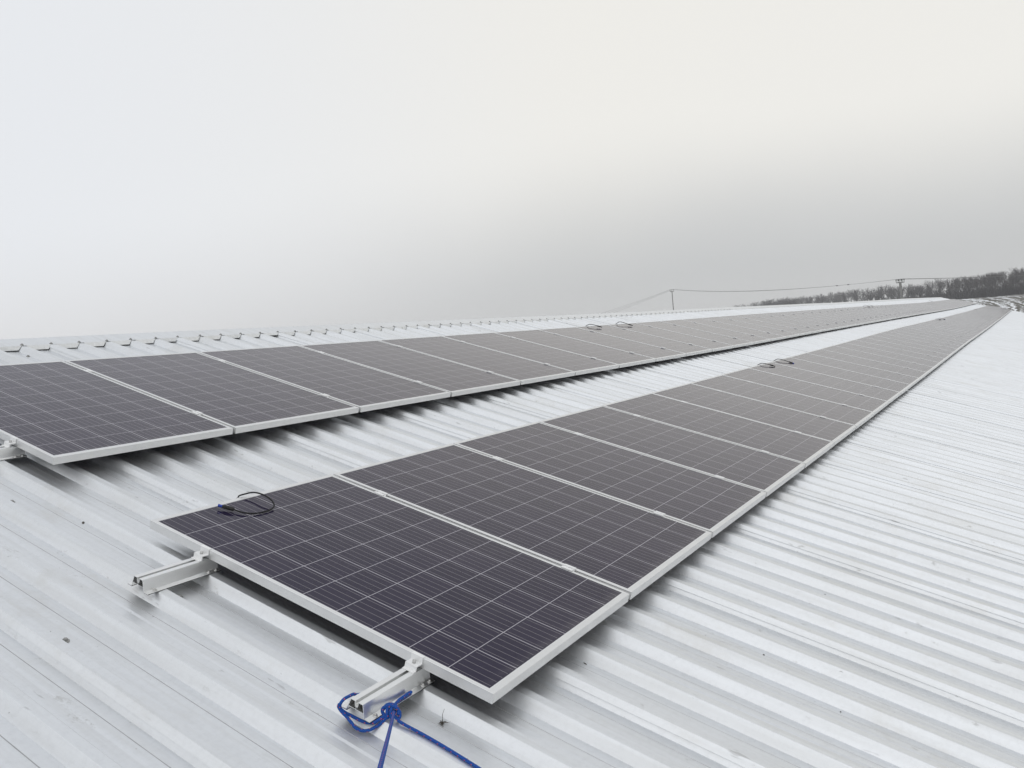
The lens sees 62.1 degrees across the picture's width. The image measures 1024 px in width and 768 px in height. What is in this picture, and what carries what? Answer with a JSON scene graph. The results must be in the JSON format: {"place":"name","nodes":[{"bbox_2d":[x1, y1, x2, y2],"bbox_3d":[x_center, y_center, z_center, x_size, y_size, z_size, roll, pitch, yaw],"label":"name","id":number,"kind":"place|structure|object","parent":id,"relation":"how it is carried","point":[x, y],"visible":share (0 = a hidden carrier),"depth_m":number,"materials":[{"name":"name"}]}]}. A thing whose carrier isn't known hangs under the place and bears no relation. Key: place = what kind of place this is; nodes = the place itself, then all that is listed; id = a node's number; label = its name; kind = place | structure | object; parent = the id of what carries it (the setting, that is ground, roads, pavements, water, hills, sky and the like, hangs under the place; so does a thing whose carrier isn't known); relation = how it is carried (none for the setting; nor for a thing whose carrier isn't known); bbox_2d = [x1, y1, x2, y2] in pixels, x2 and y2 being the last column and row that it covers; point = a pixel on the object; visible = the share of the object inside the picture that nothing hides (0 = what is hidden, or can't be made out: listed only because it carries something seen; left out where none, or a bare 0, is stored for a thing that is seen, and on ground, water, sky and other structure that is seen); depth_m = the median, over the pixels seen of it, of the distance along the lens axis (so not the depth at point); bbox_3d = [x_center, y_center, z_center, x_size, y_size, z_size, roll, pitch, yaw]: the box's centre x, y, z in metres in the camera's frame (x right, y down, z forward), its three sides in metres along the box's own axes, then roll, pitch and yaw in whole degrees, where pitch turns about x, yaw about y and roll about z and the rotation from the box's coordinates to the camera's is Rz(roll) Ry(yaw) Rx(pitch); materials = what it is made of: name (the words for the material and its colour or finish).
{"place":"outdoors","nodes":[
{"label":"outdoors","id":0,"kind":"place"},
{"bbox_2d":[0,0,1023,338],"label":"sky","id":1,"kind":"structure","parent":0,"point":[166,165],"materials":[{"name":"white"}]},
{"bbox_2d":[957,294,1023,311],"bbox_3d":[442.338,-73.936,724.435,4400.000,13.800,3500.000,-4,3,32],"label":"ground","id":2,"kind":"structure","parent":0,"point":[1014,302],"depth_m":286.82,"materials":[{"name":"white snow"}]},
{"bbox_2d":[0,297,1023,767],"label":"farm building","id":3,"kind":"structure","parent":2,"relation":"on","point":[866,577],"depth_m":3.29,"materials":[{"name":"metal"}]},
{"bbox_2d":[0,444,26,460],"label":"mounting rail","id":4,"kind":"object","parent":3,"relation":"attached to","point":[13,452],"visible":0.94,"depth_m":3.88,"materials":[{"name":"metal"}]},
{"bbox_2d":[2,436,17,447],"bbox_3d":[-2.303,0.266,3.899,0.044,0.039,0.050,16,13,29],"label":"end clamp","id":5,"kind":"object","parent":4,"relation":"attached to","point":[12,440],"visible":1,"depth_m":3.90,"materials":[{"name":"metal"}]},
{"bbox_2d":[0,361,232,464],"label":"solar panel","id":6,"kind":"object","parent":3,"relation":"on","point":[55,412],"visible":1,"depth_m":4.45,"materials":[{"name":"black glass"}]},
{"bbox_2d":[128,557,220,594],"bbox_3d":[-1.200,0.670,3.040,0.110,0.044,0.310,16,13,29],"label":"mounting rail","id":7,"kind":"object","parent":3,"relation":"attached to","point":[167,576],"visible":0.96,"depth_m":3.00,"materials":[{"name":"metal"}]},
{"bbox_2d":[191,545,210,561],"bbox_3d":[-1.140,0.621,3.118,0.044,0.039,0.050,16,13,29],"label":"end clamp","id":8,"kind":"object","parent":7,"relation":"attached to","point":[198,556],"visible":1,"depth_m":3.12,"materials":[{"name":"metal"}]},
{"bbox_2d":[64,352,358,433],"bbox_3d":[-1.915,0.018,5.430,1.604,0.036,0.992,16,13,29],"label":"solar panel","id":9,"kind":"object","parent":3,"relation":"on","point":[237,399],"visible":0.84,"depth_m":5.34,"materials":[{"name":"grey glass"}]},
{"bbox_2d":[197,345,449,411],"bbox_3d":[-1.389,-0.070,6.290,1.604,0.036,0.992,16,13,29],"label":"solar panel","id":10,"kind":"object","parent":3,"relation":"on","point":[363,388],"visible":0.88,"depth_m":6.21,"materials":[{"name":"grey glass"}]},
{"bbox_2d":[342,667,434,722],"bbox_3d":[-0.364,0.911,2.553,0.110,0.044,0.310,16,13,29],"label":"mounting rail","id":11,"kind":"object","parent":3,"relation":"attached to","point":[369,702],"visible":0.94,"depth_m":2.51,"materials":[{"name":"metal"}]},
{"bbox_2d":[337,690,480,767],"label":"rope","id":12,"kind":"object","parent":11,"relation":"attached to","point":[389,712],"visible":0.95,"depth_m":2.41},
{"bbox_2d":[402,651,424,673],"bbox_3d":[-0.304,0.862,2.631,0.044,0.039,0.050,16,13,29],"label":"end clamp","id":13,"kind":"object","parent":11,"relation":"attached to","point":[413,662],"visible":1,"depth_m":2.63,"materials":[{"name":"metal"}]},
{"bbox_2d":[150,474,628,703],"bbox_3d":[-0.471,0.693,3.319,1.604,0.036,0.992,16,13,29],"label":"solar panel","id":14,"kind":"object","parent":3,"relation":"on","point":[488,620],"visible":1,"depth_m":3.18,"materials":[{"name":"black glass"}]},
{"bbox_2d":[218,492,274,513],"bbox_3d":[-1.147,0.511,3.584,0.256,0.069,0.216,16,13,29],"label":"cable lead","id":15,"kind":"object","parent":14,"relation":"on","point":[227,507],"visible":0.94,"depth_m":3.51,"materials":[{"name":"black rubber"}]},
{"bbox_2d":[374,490,387,495],"bbox_3d":[-0.614,0.515,3.985,0.052,0.012,0.041,16,13,29],"label":"clamp","id":16,"kind":"object","parent":14,"relation":"attached to","point":[380,492],"visible":1,"depth_m":3.98,"materials":[{"name":"metal"}]},
{"bbox_2d":[561,564,575,571],"bbox_3d":[0.232,0.757,3.491,0.052,0.012,0.041,16,13,29],"label":"clamp","id":17,"kind":"object","parent":14,"relation":"attached to","point":[568,567],"visible":1,"depth_m":3.49,"materials":[{"name":"metal"}]},
{"bbox_2d":[298,340,519,396],"bbox_3d":[-0.861,-0.157,7.151,1.604,0.037,0.992,16,13,29],"label":"solar panel","id":18,"kind":"object","parent":3,"relation":"on","point":[454,379],"visible":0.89,"depth_m":7.08,"materials":[{"name":"grey glass"}]},
{"bbox_2d":[377,336,574,384],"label":"solar panel","id":19,"kind":"object","parent":3,"relation":"on","point":[524,371],"visible":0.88,"depth_m":7.95,"materials":[{"name":"grey glass"}]},
{"bbox_2d":[333,443,711,599],"bbox_3d":[0.057,0.603,4.179,1.604,0.036,0.992,16,13,29],"label":"solar panel","id":20,"kind":"object","parent":3,"relation":"on","point":[632,551],"visible":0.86,"depth_m":4.08,"materials":[{"name":"black glass"}]},
{"bbox_2d":[442,332,618,374],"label":"solar panel","id":21,"kind":"object","parent":3,"relation":"on","point":[577,364],"visible":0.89,"depth_m":8.81,"materials":[{"name":"grey glass"}]},
{"bbox_2d":[494,330,655,367],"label":"solar panel","id":22,"kind":"object","parent":3,"relation":"on","point":[621,358],"visible":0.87,"depth_m":9.68,"materials":[{"name":"grey glass"}]},
{"bbox_2d":[453,422,765,537],"bbox_3d":[0.583,0.513,5.037,1.604,0.036,0.992,16,13,29],"label":"solar panel","id":23,"kind":"object","parent":3,"relation":"on","point":[714,505],"visible":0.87,"depth_m":4.96,"materials":[{"name":"grey glass"}]},
{"bbox_2d":[538,327,685,361],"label":"solar panel","id":24,"kind":"object","parent":3,"relation":"on","point":[651,351],"visible":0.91,"depth_m":10.54,"materials":[{"name":"grey glass"}]},
{"bbox_2d":[576,325,711,355],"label":"solar panel","id":25,"kind":"object","parent":3,"relation":"on","point":[681,347],"visible":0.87,"depth_m":11.40,"materials":[{"name":"grey glass"}]},
{"bbox_2d":[538,406,804,496],"bbox_3d":[1.110,0.424,5.896,1.604,0.036,0.992,16,13,29],"label":"solar panel","id":26,"kind":"object","parent":3,"relation":"on","point":[768,473],"visible":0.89,"depth_m":5.83,"materials":[{"name":"grey glass"}]},
{"bbox_2d":[609,323,734,351],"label":"solar panel","id":27,"kind":"object","parent":3,"relation":"on","point":[683,338],"visible":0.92,"depth_m":12.26,"materials":[{"name":"grey glass"}]},
{"bbox_2d":[637,321,753,347],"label":"solar panel","id":28,"kind":"object","parent":3,"relation":"on","point":[735,342],"visible":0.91,"depth_m":13.13,"materials":[{"name":"grey glass"}]},
{"bbox_2d":[660,319,770,343],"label":"solar panel","id":29,"kind":"object","parent":3,"relation":"on","point":[725,332],"visible":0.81,"depth_m":13.99,"materials":[{"name":"grey glass"}]},
{"bbox_2d":[602,393,833,467],"bbox_3d":[1.639,0.334,6.756,1.604,0.036,0.992,16,13,29],"label":"solar panel","id":30,"kind":"object","parent":3,"relation":"on","point":[806,450],"visible":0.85,"depth_m":6.69,"materials":[{"name":"grey glass"}]},
{"bbox_2d":[681,318,785,340],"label":"solar panel","id":31,"kind":"object","parent":3,"relation":"on","point":[772,337],"visible":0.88,"depth_m":14.86,"materials":[{"name":"grey glass"}]},
{"bbox_2d":[702,317,799,337],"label":"solar panel","id":32,"kind":"object","parent":3,"relation":"on","point":[755,327],"visible":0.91,"depth_m":15.72,"materials":[{"name":"grey glass"}]},
{"bbox_2d":[652,383,855,444],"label":"solar panel","id":33,"kind":"object","parent":3,"relation":"on","point":[835,432],"visible":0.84,"depth_m":7.56,"materials":[{"name":"grey glass"}]},
{"bbox_2d":[719,315,811,335],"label":"solar panel","id":34,"kind":"object","parent":3,"relation":"on","point":[773,326],"visible":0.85,"depth_m":16.57,"materials":[{"name":"grey glass"}]},
{"bbox_2d":[733,314,822,333],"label":"solar panel","id":35,"kind":"object","parent":3,"relation":"on","point":[800,327],"visible":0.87,"depth_m":17.44,"materials":[{"name":"grey glass"}]},
{"bbox_2d":[690,375,873,428],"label":"solar panel","id":36,"kind":"object","parent":3,"relation":"on","point":[857,417],"visible":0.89,"depth_m":8.43,"materials":[{"name":"grey glass"}]},
{"bbox_2d":[748,314,832,330],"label":"solar panel","id":37,"kind":"object","parent":3,"relation":"on","point":[794,322],"visible":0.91,"depth_m":18.29,"materials":[{"name":"grey glass"}]},
{"bbox_2d":[760,313,841,329],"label":"solar panel","id":38,"kind":"object","parent":3,"relation":"on","point":[834,327],"visible":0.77,"depth_m":19.14,"materials":[{"name":"grey glass"}]},
{"bbox_2d":[722,368,888,414],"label":"solar panel","id":39,"kind":"object","parent":3,"relation":"on","point":[858,401],"visible":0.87,"depth_m":9.29,"materials":[{"name":"grey glass"}]},
{"bbox_2d":[775,312,849,327],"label":"solar panel","id":40,"kind":"object","parent":3,"relation":"on","point":[814,319],"visible":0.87,"depth_m":20.01,"materials":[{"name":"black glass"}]},
{"bbox_2d":[785,311,856,326],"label":"solar panel","id":41,"kind":"object","parent":3,"relation":"on","point":[821,318],"visible":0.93,"depth_m":20.86,"materials":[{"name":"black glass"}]},
{"bbox_2d":[749,362,900,403],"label":"solar panel","id":42,"kind":"object","parent":3,"relation":"on","point":[889,396],"visible":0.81,"depth_m":10.15,"materials":[{"name":"grey glass"}]},
{"bbox_2d":[794,311,863,325],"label":"solar panel","id":43,"kind":"object","parent":3,"relation":"on","point":[835,318],"visible":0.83,"depth_m":21.74,"materials":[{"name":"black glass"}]},
{"bbox_2d":[803,310,870,323],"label":"solar panel","id":44,"kind":"object","parent":3,"relation":"on","point":[841,317],"visible":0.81,"depth_m":22.64,"materials":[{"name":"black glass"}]},
{"bbox_2d":[771,357,910,394],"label":"solar panel","id":45,"kind":"object","parent":3,"relation":"on","point":[902,388],"visible":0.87,"depth_m":11.01,"materials":[{"name":"grey glass"}]},
{"bbox_2d":[813,309,876,322],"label":"solar panel","id":46,"kind":"object","parent":3,"relation":"on","point":[853,317],"visible":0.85,"depth_m":23.48,"materials":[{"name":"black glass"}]},
{"bbox_2d":[818,309,881,321],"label":"solar panel","id":47,"kind":"object","parent":3,"relation":"on","point":[878,320],"visible":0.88,"depth_m":24.32,"materials":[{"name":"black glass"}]},
{"bbox_2d":[791,353,919,386],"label":"solar panel","id":48,"kind":"object","parent":3,"relation":"on","point":[884,374],"visible":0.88,"depth_m":11.88,"materials":[{"name":"grey glass"}]},
{"bbox_2d":[828,308,886,320],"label":"solar panel","id":49,"kind":"object","parent":3,"relation":"on","point":[882,319],"visible":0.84,"depth_m":25.18,"materials":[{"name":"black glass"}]},
{"bbox_2d":[833,308,891,319],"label":"solar panel","id":50,"kind":"object","parent":3,"relation":"on","point":[887,318],"visible":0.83,"depth_m":26.02,"materials":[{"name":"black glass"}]},
{"bbox_2d":[807,349,927,379],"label":"solar panel","id":51,"kind":"object","parent":3,"relation":"on","point":[873,364],"visible":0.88,"depth_m":12.74,"materials":[{"name":"grey glass"}]},
{"bbox_2d":[842,308,896,318],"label":"solar panel","id":52,"kind":"object","parent":3,"relation":"on","point":[871,313],"visible":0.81,"depth_m":26.84,"materials":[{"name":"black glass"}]},
{"bbox_2d":[845,307,900,318],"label":"solar panel","id":53,"kind":"object","parent":3,"relation":"on","point":[873,312],"visible":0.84,"depth_m":27.75,"materials":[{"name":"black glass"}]},
{"bbox_2d":[821,345,934,374],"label":"solar panel","id":54,"kind":"object","parent":3,"relation":"on","point":[887,360],"visible":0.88,"depth_m":13.60,"materials":[{"name":"grey glass"}]},
{"bbox_2d":[852,307,904,317],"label":"solar panel","id":55,"kind":"object","parent":3,"relation":"on","point":[901,316],"visible":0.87,"depth_m":28.61,"materials":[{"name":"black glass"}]},
{"bbox_2d":[859,306,908,316],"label":"solar panel","id":56,"kind":"object","parent":3,"relation":"on","point":[884,311],"visible":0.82,"depth_m":29.43,"materials":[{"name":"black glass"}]},
{"bbox_2d":[833,343,939,368],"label":"solar panel","id":57,"kind":"object","parent":3,"relation":"on","point":[891,355],"visible":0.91,"depth_m":14.47,"materials":[{"name":"grey glass"}]},
{"bbox_2d":[861,306,911,315],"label":"solar panel","id":58,"kind":"object","parent":3,"relation":"on","point":[886,310],"visible":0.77,"depth_m":30.40,"materials":[{"name":"grey glass"}]},
{"bbox_2d":[867,306,915,315],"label":"solar panel","id":59,"kind":"object","parent":3,"relation":"on","point":[893,310],"visible":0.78,"depth_m":31.19,"materials":[{"name":"grey glass"}]},
{"bbox_2d":[844,340,945,363],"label":"solar panel","id":60,"kind":"object","parent":3,"relation":"on","point":[900,351],"visible":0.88,"depth_m":15.33,"materials":[{"name":"grey glass"}]},
{"bbox_2d":[874,306,918,314],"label":"solar panel","id":61,"kind":"object","parent":3,"relation":"on","point":[896,310],"visible":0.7,"depth_m":32.09,"materials":[{"name":"grey glass"}]},
{"bbox_2d":[875,305,921,314],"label":"solar panel","id":62,"kind":"object","parent":3,"relation":"on","point":[898,309],"visible":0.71,"depth_m":32.91,"materials":[{"name":"grey glass"}]},
{"bbox_2d":[879,305,923,313],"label":"solar panel","id":63,"kind":"object","parent":3,"relation":"on","point":[902,309],"visible":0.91,"depth_m":33.83,"materials":[{"name":"grey glass"}]},
{"bbox_2d":[855,337,949,359],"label":"solar panel","id":64,"kind":"object","parent":3,"relation":"on","point":[907,348],"visible":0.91,"depth_m":16.18,"materials":[{"name":"grey glass"}]},
{"bbox_2d":[884,305,926,313],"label":"solar panel","id":65,"kind":"object","parent":3,"relation":"on","point":[906,309],"visible":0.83,"depth_m":34.63,"materials":[{"name":"grey glass"}]},
{"bbox_2d":[864,335,953,355],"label":"solar panel","id":66,"kind":"object","parent":3,"relation":"on","point":[937,350],"visible":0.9,"depth_m":17.05,"materials":[{"name":"grey glass"}]},
{"bbox_2d":[873,333,957,352],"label":"solar panel","id":67,"kind":"object","parent":3,"relation":"on","point":[954,350],"visible":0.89,"depth_m":17.91,"materials":[{"name":"grey glass"}]},
{"bbox_2d":[880,331,961,349],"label":"solar panel","id":68,"kind":"object","parent":3,"relation":"on","point":[924,340],"visible":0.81,"depth_m":18.75,"materials":[{"name":"grey glass"}]},
{"bbox_2d":[887,330,964,346],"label":"solar panel","id":69,"kind":"object","parent":3,"relation":"on","point":[926,337],"visible":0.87,"depth_m":19.64,"materials":[{"name":"grey glass"}]},
{"bbox_2d":[892,328,967,344],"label":"solar panel","id":70,"kind":"object","parent":3,"relation":"on","point":[933,336],"visible":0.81,"depth_m":20.49,"materials":[{"name":"grey glass"}]},
{"bbox_2d":[900,327,969,342],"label":"solar panel","id":71,"kind":"object","parent":3,"relation":"on","point":[936,334],"visible":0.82,"depth_m":21.34,"materials":[{"name":"grey glass"}]},
{"bbox_2d":[904,326,972,340],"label":"solar panel","id":72,"kind":"object","parent":3,"relation":"on","point":[937,332],"visible":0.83,"depth_m":22.21,"materials":[{"name":"grey glass"}]},
{"bbox_2d":[908,325,974,338],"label":"solar panel","id":73,"kind":"object","parent":3,"relation":"on","point":[973,337],"visible":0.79,"depth_m":23.08,"materials":[{"name":"grey glass"}]},
{"bbox_2d":[913,324,976,337],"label":"solar panel","id":74,"kind":"object","parent":3,"relation":"on","point":[975,336],"visible":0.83,"depth_m":23.94,"materials":[{"name":"grey glass"}]},
{"bbox_2d":[917,323,978,335],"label":"solar panel","id":75,"kind":"object","parent":3,"relation":"on","point":[948,329],"visible":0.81,"depth_m":24.80,"materials":[{"name":"grey glass"}]},
{"bbox_2d":[921,322,980,334],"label":"solar panel","id":76,"kind":"object","parent":3,"relation":"on","point":[951,327],"visible":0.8,"depth_m":25.65,"materials":[{"name":"grey glass"}]},
{"bbox_2d":[926,321,981,332],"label":"solar panel","id":77,"kind":"object","parent":3,"relation":"on","point":[954,326],"visible":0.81,"depth_m":26.53,"materials":[{"name":"grey glass"}]},
{"bbox_2d":[929,320,983,332],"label":"solar panel","id":78,"kind":"object","parent":3,"relation":"on","point":[957,326],"visible":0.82,"depth_m":27.37,"materials":[{"name":"grey glass"}]},
{"bbox_2d":[931,320,985,330],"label":"solar panel","id":79,"kind":"object","parent":3,"relation":"on","point":[959,325],"visible":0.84,"depth_m":28.26,"materials":[{"name":"grey glass"}]},
{"bbox_2d":[934,319,986,330],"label":"solar panel","id":80,"kind":"object","parent":3,"relation":"on","point":[960,324],"visible":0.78,"depth_m":29.11,"materials":[{"name":"grey glass"}]},
{"bbox_2d":[939,318,987,328],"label":"solar panel","id":81,"kind":"object","parent":3,"relation":"on","point":[964,323],"visible":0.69,"depth_m":29.98,"materials":[{"name":"grey glass"}]},
{"bbox_2d":[940,318,988,327],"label":"solar panel","id":82,"kind":"object","parent":3,"relation":"on","point":[964,322],"visible":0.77,"depth_m":30.82,"materials":[{"name":"grey glass"}]},
{"bbox_2d":[943,317,990,327],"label":"solar panel","id":83,"kind":"object","parent":3,"relation":"on","point":[967,322],"visible":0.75,"depth_m":31.63,"materials":[{"name":"grey glass"}]},
{"bbox_2d":[946,317,991,325],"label":"solar panel","id":84,"kind":"object","parent":3,"relation":"on","point":[969,321],"visible":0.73,"depth_m":32.59,"materials":[{"name":"grey glass"}]},
{"bbox_2d":[947,316,992,324],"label":"solar panel","id":85,"kind":"object","parent":3,"relation":"on","point":[969,320],"visible":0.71,"depth_m":33.42,"materials":[{"name":"grey glass"}]},
{"bbox_2d":[951,316,993,324],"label":"solar panel","id":86,"kind":"object","parent":3,"relation":"on","point":[973,320],"visible":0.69,"depth_m":34.25,"materials":[{"name":"grey glass"}]},
{"bbox_2d":[951,315,994,323],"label":"solar panel","id":87,"kind":"object","parent":3,"relation":"on","point":[972,319],"visible":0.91,"depth_m":35.16,"materials":[{"name":"grey glass"}]},
{"bbox_2d":[896,279,904,298],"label":"utility pole","id":88,"kind":"object","parent":2,"relation":"on","point":[900,287],"visible":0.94,"depth_m":99.45,"materials":[{"name":"concrete"}]},
{"bbox_2d":[846,282,1023,301],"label":"undergrowth","id":89,"kind":"object","parent":2,"relation":"on","point":[977,293],"visible":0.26,"depth_m":372.54,"materials":[{"name":"brown plant"}]},
{"bbox_2d":[931,279,947,291],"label":"bare tree","id":90,"kind":"object","parent":2,"relation":"on","point":[938,286],"visible":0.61,"depth_m":429.10,"materials":[{"name":"grey plant"}]},
{"bbox_2d":[940,278,954,294],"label":"bare tree","id":91,"kind":"object","parent":2,"relation":"on","point":[947,283],"visible":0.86,"depth_m":410.43,"materials":[{"name":"grey plant"}]},
{"bbox_2d":[948,278,961,292],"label":"bare tree","id":92,"kind":"object","parent":2,"relation":"on","point":[959,285],"visible":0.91,"depth_m":403.80,"materials":[{"name":"grey plant"}]},
{"bbox_2d":[962,278,972,298],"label":"bare tree","id":93,"kind":"object","parent":2,"relation":"on","point":[967,285],"visible":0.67,"depth_m":381.87,"materials":[{"name":"grey plant"}]},
{"bbox_2d":[964,276,978,289],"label":"bare tree","id":94,"kind":"object","parent":2,"relation":"on","point":[975,284],"visible":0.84,"depth_m":373.98,"materials":[{"name":"grey plant"}]},
{"bbox_2d":[974,275,988,290],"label":"bare tree","id":95,"kind":"object","parent":2,"relation":"on","point":[983,278],"visible":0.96,"depth_m":359.12,"materials":[{"name":"grey plant"}]},
{"bbox_2d":[987,272,1002,295],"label":"bare tree","id":96,"kind":"object","parent":2,"relation":"on","point":[993,277],"visible":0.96,"depth_m":348.09,"materials":[{"name":"grey plant"}]},
{"bbox_2d":[1009,269,1023,283],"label":"bare tree","id":97,"kind":"object","parent":2,"relation":"on","point":[1017,279],"visible":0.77,"depth_m":360.97,"materials":[{"name":"grey plant"}]},
{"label":"utility pole","id":98,"kind":"object","parent":2,"relation":"on","visible":0},
{"bbox_2d":[609,275,1022,312],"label":"power line","id":99,"kind":"object","parent":98,"relation":"attached to","point":[836,285],"visible":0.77,"depth_m":134.10,"materials":[{"name":"grey metal"}]},
{"bbox_2d":[614,275,1020,312],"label":"power line","id":100,"kind":"object","parent":98,"relation":"attached to","point":[826,286],"visible":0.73,"depth_m":128.49,"materials":[{"name":"grey metal"}]},
{"bbox_2d":[613,275,1023,309],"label":"power line","id":101,"kind":"object","parent":98,"relation":"attached to","point":[815,287],"visible":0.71,"depth_m":139.13,"materials":[{"name":"grey metal"}]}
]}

